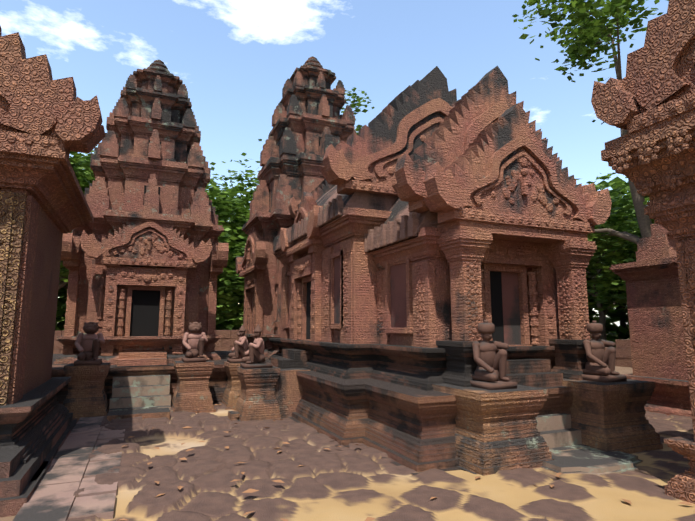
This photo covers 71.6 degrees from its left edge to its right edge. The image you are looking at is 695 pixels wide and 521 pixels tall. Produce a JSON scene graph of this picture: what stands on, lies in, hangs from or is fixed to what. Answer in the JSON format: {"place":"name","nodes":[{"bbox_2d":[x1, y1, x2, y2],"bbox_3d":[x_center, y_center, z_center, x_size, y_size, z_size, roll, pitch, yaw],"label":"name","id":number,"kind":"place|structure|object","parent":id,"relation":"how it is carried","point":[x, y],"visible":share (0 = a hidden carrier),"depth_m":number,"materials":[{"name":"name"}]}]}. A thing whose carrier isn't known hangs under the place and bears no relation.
{"place":"outdoors","nodes":[
{"label":"outdoors","id":0,"kind":"place"},
{"bbox_2d":[0,191,26,404],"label":"carved pilaster","id":1,"kind":"object","parent":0,"point":[12,211],"visible":1,"depth_m":5.52,"materials":[{"name":"brown stone"}]},
{"bbox_2d":[23,210,62,394],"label":"wall","id":2,"kind":"structure","parent":0,"point":[40,346],"depth_m":7.06,"materials":[{"name":"brown stone"}]},
{"bbox_2d":[0,334,632,520],"bbox_3d":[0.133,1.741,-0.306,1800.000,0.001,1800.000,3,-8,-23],"label":"ground","id":3,"kind":"structure","parent":0,"point":[624,370],"depth_m":19.08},
{"bbox_2d":[13,416,124,520],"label":"paving strip","id":4,"kind":"object","parent":3,"relation":"on","point":[52,498],"visible":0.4,"depth_m":5.21,"materials":[{"name":"grey stone"}]},
{"bbox_2d":[51,350,659,474],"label":"platform","id":5,"kind":"structure","parent":3,"relation":"on","point":[410,428],"depth_m":6.87,"materials":[{"name":"stone"}]},
{"bbox_2d":[61,221,278,365],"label":"tower trim","id":6,"kind":"structure","parent":5,"relation":"on","point":[141,276],"depth_m":11.42,"materials":[{"name":"brown stone"}]},
{"bbox_2d":[53,56,355,364],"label":"temple towers","id":7,"kind":"structure","parent":5,"relation":"on","point":[125,168],"depth_m":12.61,"materials":[{"name":"stone"}]},
{"bbox_2d":[130,80,503,342],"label":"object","id":8,"kind":"object","parent":5,"relation":"on","point":[145,310],"visible":0.06,"depth_m":11.30,"materials":[{"name":"black"}]},
{"bbox_2d":[273,65,588,345],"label":"mandapa walls","id":9,"kind":"structure","parent":5,"relation":"on","point":[442,144],"depth_m":7.54,"materials":[{"name":"brown stone"}]},
{"bbox_2d":[273,185,439,251],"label":"roof","id":10,"kind":"structure","parent":9,"relation":"on","point":[401,222],"depth_m":8.49,"materials":[{"name":"brown stone"}]},
{"bbox_2d":[288,257,520,344],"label":"wall panels","id":11,"kind":"object","parent":9,"relation":"on","point":[511,310],"visible":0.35,"depth_m":7.63,"materials":[{"name":"stone"}]},
{"bbox_2d":[280,98,611,347],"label":"mandapa trim","id":12,"kind":"structure","parent":9,"relation":"attached to","point":[474,252],"depth_m":7.44,"materials":[{"name":"brown stone"}]},
{"bbox_2d":[268,338,604,390],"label":"temple plinth","id":13,"kind":"structure","parent":5,"relation":"on","point":[553,364],"depth_m":7.20,"materials":[{"name":"brown stone"}]},
{"bbox_2d":[55,0,668,347],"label":"tree","id":14,"kind":"object","parent":3,"relation":"on","point":[230,207],"depth_m":27.14,"materials":[{"name":"green plant"}]},
{"bbox_2d":[63,360,662,475],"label":"statue pedestals","id":15,"kind":"object","parent":3,"relation":"on","point":[496,430],"visible":0.6,"depth_m":6.54,"materials":[{"name":"stone"}]},
{"bbox_2d":[74,320,626,389],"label":"guardian statues","id":16,"kind":"object","parent":15,"relation":"on","point":[599,364],"visible":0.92,"depth_m":6.90,"materials":[{"name":"stone"}]},
{"bbox_2d":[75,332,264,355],"bbox_3d":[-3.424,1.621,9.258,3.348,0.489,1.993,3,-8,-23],"label":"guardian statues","id":17,"kind":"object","parent":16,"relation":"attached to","point":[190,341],"visible":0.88,"depth_m":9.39,"materials":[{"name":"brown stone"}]},
{"bbox_2d":[109,365,642,475],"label":"steps","id":18,"kind":"structure","parent":3,"relation":"on","point":[571,453],"depth_m":6.49,"materials":[{"name":"stone"}]},
{"bbox_2d":[591,0,694,503],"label":"gopura corner","id":19,"kind":"object","parent":3,"relation":"on","point":[647,102],"visible":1,"depth_m":4.85,"materials":[{"name":"stone"}]},
{"bbox_2d":[0,0,668,325],"label":"sky","id":20,"kind":"structure","parent":0,"point":[234,60],"materials":[{"name":"blue"}]},
{"bbox_2d":[53,330,631,367],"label":"enclosure walls","id":21,"kind":"structure","parent":0,"point":[227,340],"depth_m":21.49,"materials":[{"name":"brown stone"}]},
{"bbox_2d":[66,402,694,520],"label":"courtyard ground","id":22,"kind":"structure","parent":0,"point":[354,482],"depth_m":5.15,"materials":[{"name":"brown stone"}]},
{"bbox_2d":[0,377,77,517],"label":"stepped plinth","id":23,"kind":"structure","parent":22,"relation":"on","point":[37,424],"depth_m":5.47,"materials":[{"name":"brown stone"}]},
{"bbox_2d":[0,26,105,403],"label":"temple building","id":24,"kind":"structure","parent":23,"relation":"on","point":[48,123],"depth_m":5.65,"materials":[{"name":"brown stone"}]},
{"bbox_2d":[116,404,693,520],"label":"dry leaves","id":25,"kind":"object","parent":22,"relation":"on","point":[372,518],"visible":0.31,"depth_m":5.07,"materials":[{"name":"brown plant"}]},
{"bbox_2d":[610,223,691,416],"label":"pier","id":26,"kind":"structure","parent":0,"point":[650,276],"depth_m":9.71,"materials":[{"name":"stone"}]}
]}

